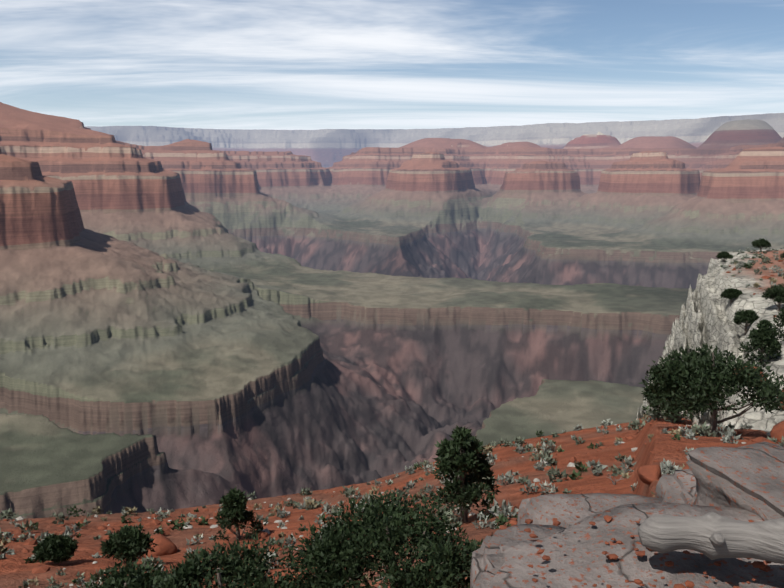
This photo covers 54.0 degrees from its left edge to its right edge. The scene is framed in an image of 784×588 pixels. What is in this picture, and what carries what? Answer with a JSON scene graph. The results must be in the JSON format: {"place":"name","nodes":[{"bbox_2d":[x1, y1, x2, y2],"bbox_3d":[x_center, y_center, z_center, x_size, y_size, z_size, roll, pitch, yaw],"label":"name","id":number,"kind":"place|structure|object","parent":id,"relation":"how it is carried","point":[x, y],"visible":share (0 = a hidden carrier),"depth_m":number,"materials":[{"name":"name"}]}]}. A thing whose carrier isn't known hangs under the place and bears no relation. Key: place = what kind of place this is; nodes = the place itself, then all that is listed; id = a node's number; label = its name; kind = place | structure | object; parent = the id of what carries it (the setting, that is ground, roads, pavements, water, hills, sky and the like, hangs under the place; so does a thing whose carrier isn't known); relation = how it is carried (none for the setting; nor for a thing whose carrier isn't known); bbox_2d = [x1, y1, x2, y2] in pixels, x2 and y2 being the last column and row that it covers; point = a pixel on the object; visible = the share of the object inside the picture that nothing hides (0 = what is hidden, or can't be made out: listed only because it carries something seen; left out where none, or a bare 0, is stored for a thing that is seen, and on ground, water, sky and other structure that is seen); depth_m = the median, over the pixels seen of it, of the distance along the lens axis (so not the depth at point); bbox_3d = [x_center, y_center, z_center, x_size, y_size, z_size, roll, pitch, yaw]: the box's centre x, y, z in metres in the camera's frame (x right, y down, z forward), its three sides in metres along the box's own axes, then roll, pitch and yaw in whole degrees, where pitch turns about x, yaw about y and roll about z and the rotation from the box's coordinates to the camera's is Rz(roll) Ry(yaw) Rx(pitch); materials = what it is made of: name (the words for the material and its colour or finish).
{"place":"outdoors","nodes":[
{"label":"outdoors","id":0,"kind":"place"},
{"bbox_2d":[0,102,783,587],"bbox_3d":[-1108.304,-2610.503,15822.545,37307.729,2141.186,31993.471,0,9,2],"label":"terrain","id":1,"kind":"structure","parent":0,"point":[192,318],"depth_m":2238.16,"materials":[{"name":"brown stone"}]},
{"bbox_2d":[31,533,78,563],"bbox_3d":[-21.220,16.248,48.578,2.795,2.150,2.741,0,9,2],"label":"bush","id":2,"kind":"object","parent":1,"relation":"on","point":[56,549],"visible":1,"depth_m":48.10,"materials":[{"name":"green plant"}]},
{"bbox_2d":[77,559,179,587],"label":"bush","id":3,"kind":"object","parent":1,"relation":"on","point":[124,576],"visible":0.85,"depth_m":14.38,"materials":[{"name":"green plant"}]},
{"bbox_2d":[100,525,157,566],"bbox_3d":[-15.853,15.312,46.156,3.390,2.895,3.481,0,9,2],"label":"bush","id":4,"kind":"object","parent":1,"relation":"on","point":[131,542],"visible":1,"depth_m":45.48,"materials":[{"name":"green plant"}]},
{"bbox_2d":[144,534,176,556],"bbox_3d":[-16.614,18.062,54.726,2.334,1.537,2.286,-7,11,-38],"label":"red boulder","id":5,"kind":"object","parent":1,"relation":"on","point":[166,546],"visible":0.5,"depth_m":54.22,"materials":[{"name":"stone"}]},
{"bbox_2d":[147,534,314,587],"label":"bush","id":6,"kind":"object","parent":1,"relation":"on","point":[238,571],"visible":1,"depth_m":12.48,"materials":[{"name":"green plant"}]},
{"bbox_2d":[212,487,266,541],"bbox_3d":[-11.572,16.616,58.106,3.992,4.437,3.848,0,9,2],"label":"tree","id":7,"kind":"object","parent":1,"relation":"on","point":[233,508],"visible":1,"depth_m":57.18,"materials":[{"name":"green plant"}]},
{"bbox_2d":[278,490,482,587],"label":"bush","id":8,"kind":"object","parent":1,"relation":"on","point":[339,551],"visible":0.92,"depth_m":12.62,"materials":[{"name":"green plant"}]},
{"bbox_2d":[0,259,782,581],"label":"grass tufts","id":9,"kind":"object","parent":1,"relation":"on","point":[262,535],"visible":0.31,"depth_m":63.13,"materials":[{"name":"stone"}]},
{"bbox_2d":[0,247,783,587],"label":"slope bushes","id":10,"kind":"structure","parent":1,"relation":"on","point":[694,431],"depth_m":65.24,"materials":[{"name":"green plant"}]},
{"bbox_2d":[2,267,782,587],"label":"pale stones","id":11,"kind":"object","parent":1,"relation":"on","point":[360,507],"visible":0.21,"depth_m":68.10,"materials":[{"name":"beige stone"}]},
{"bbox_2d":[421,425,499,523],"bbox_3d":[3.772,9.071,37.964,3.805,5.382,4.186,-6,11,-34],"label":"pinyon tree","id":12,"kind":"object","parent":1,"relation":"on","point":[459,453],"visible":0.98,"depth_m":37.30,"materials":[{"name":"green plant"}]},
{"bbox_2d":[470,524,565,587],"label":"outcrop","id":13,"kind":"object","parent":1,"relation":"on","point":[480,563],"visible":0.33,"depth_m":5.50,"materials":[{"name":"grey stone"}]},
{"bbox_2d":[517,493,662,527],"bbox_3d":[1.876,2.262,6.927,1.406,0.801,1.166,1,5,-19],"label":"outcrop","id":14,"kind":"object","parent":1,"relation":"on","point":[565,510],"visible":0.17,"depth_m":6.98,"materials":[{"name":"grey stone"}]},
{"bbox_2d":[607,472,626,484],"bbox_3d":[12.306,10.143,41.787,1.265,0.902,0.863,0,9,2],"label":"grass tuft","id":15,"kind":"object","parent":1,"relation":"on","point":[613,482],"visible":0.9,"depth_m":41.96,"materials":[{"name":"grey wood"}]},
{"bbox_2d":[460,440,783,586],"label":"stones","id":16,"kind":"object","parent":1,"relation":"on","point":[574,475],"visible":0.15,"depth_m":49.73,"materials":[{"name":"red stone"}]},
{"bbox_2d":[473,502,783,587],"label":"outcrop","id":17,"kind":"object","parent":1,"relation":"on","point":[579,559],"visible":0.81,"depth_m":4.67,"materials":[{"name":"grey stone"}]},
{"bbox_2d":[511,515,770,587],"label":"stone chips","id":18,"kind":"object","parent":17,"relation":"on","point":[760,565],"visible":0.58,"depth_m":4.54,"materials":[{"name":"red stone"}]},
{"bbox_2d":[637,512,783,563],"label":"dead log","id":19,"kind":"object","parent":17,"relation":"on","point":[712,535],"visible":1,"depth_m":4.33,"materials":[{"name":"grey wood"}]},
{"bbox_2d":[638,464,661,484],"bbox_3d":[6.550,4.633,19.537,0.674,0.540,0.690,8,12,42],"label":"red boulder","id":20,"kind":"object","parent":1,"relation":"on","point":[648,474],"visible":0.75,"depth_m":19.48,"materials":[{"name":"stone"}]},
{"bbox_2d":[641,385,708,422],"bbox_3d":[23.574,8.938,63.898,5.601,4.166,5.693,4,10,21],"label":"shrub","id":21,"kind":"object","parent":1,"relation":"on","point":[654,405],"visible":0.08,"depth_m":62.50,"materials":[{"name":"green plant"}]},
{"bbox_2d":[655,469,695,503],"bbox_3d":[3.190,2.098,6.930,1.782,0.896,1.238,-3,11,12],"label":"boulder","id":22,"kind":"object","parent":1,"relation":"on","point":[678,486],"visible":0.17,"depth_m":7.12,"materials":[{"name":"grey stone"}]},
{"bbox_2d":[639,343,783,432],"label":"juniper tree","id":23,"kind":"object","parent":1,"relation":"on","point":[712,377],"visible":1,"depth_m":43.93,"materials":[{"name":"green plant"}]},
{"bbox_2d":[716,251,733,261],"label":"tree","id":24,"kind":"object","parent":1,"relation":"on","point":[724,255],"visible":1,"depth_m":177.92,"materials":[{"name":"green plant"}]},
{"bbox_2d":[720,287,742,303],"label":"tree","id":25,"kind":"object","parent":1,"relation":"on","point":[730,293],"visible":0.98,"depth_m":115.32,"materials":[{"name":"green plant"}]},
{"bbox_2d":[686,442,783,520],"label":"outcrop","id":26,"kind":"object","parent":1,"relation":"on","point":[750,478],"visible":0.52,"depth_m":5.49,"materials":[{"name":"grey stone"}]},
{"bbox_2d":[733,309,759,334],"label":"tree","id":27,"kind":"object","parent":1,"relation":"on","point":[748,317],"visible":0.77,"depth_m":101.57,"materials":[{"name":"green plant"}]},
{"bbox_2d":[734,439,776,447],"bbox_3d":[11.678,5.293,24.588,1.839,1.503,1.931,0,9,2],"label":"outcrop","id":28,"kind":"object","parent":1,"relation":"on","point":[769,441],"visible":0.08,"depth_m":24.62,"materials":[{"name":"stone"}]},
{"bbox_2d":[738,319,781,364],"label":"tree","id":29,"kind":"object","parent":1,"relation":"on","point":[763,339],"visible":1,"depth_m":67.49,"materials":[{"name":"green plant"}]},
{"bbox_2d":[751,238,770,250],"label":"tree","id":30,"kind":"object","parent":1,"relation":"on","point":[760,243],"visible":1,"depth_m":177.54,"materials":[{"name":"green plant"}]},
{"bbox_2d":[761,284,783,310],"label":"tree","id":31,"kind":"object","parent":1,"relation":"on","point":[774,293],"visible":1,"depth_m":99.93,"materials":[{"name":"green plant"}]},
{"bbox_2d":[770,421,783,443],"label":"red boulder","id":32,"kind":"object","parent":1,"relation":"on","point":[777,431],"visible":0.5,"depth_m":36.65,"materials":[{"name":"stone"}]},
{"bbox_2d":[772,307,783,341],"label":"tree","id":33,"kind":"object","parent":1,"relation":"on","point":[781,319],"visible":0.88,"depth_m":74.77,"materials":[{"name":"green plant"}]},
{"bbox_2d":[0,0,783,129],"label":"sky","id":34,"kind":"structure","parent":0,"point":[204,64],"materials":[{"name":"blue"}]}
]}

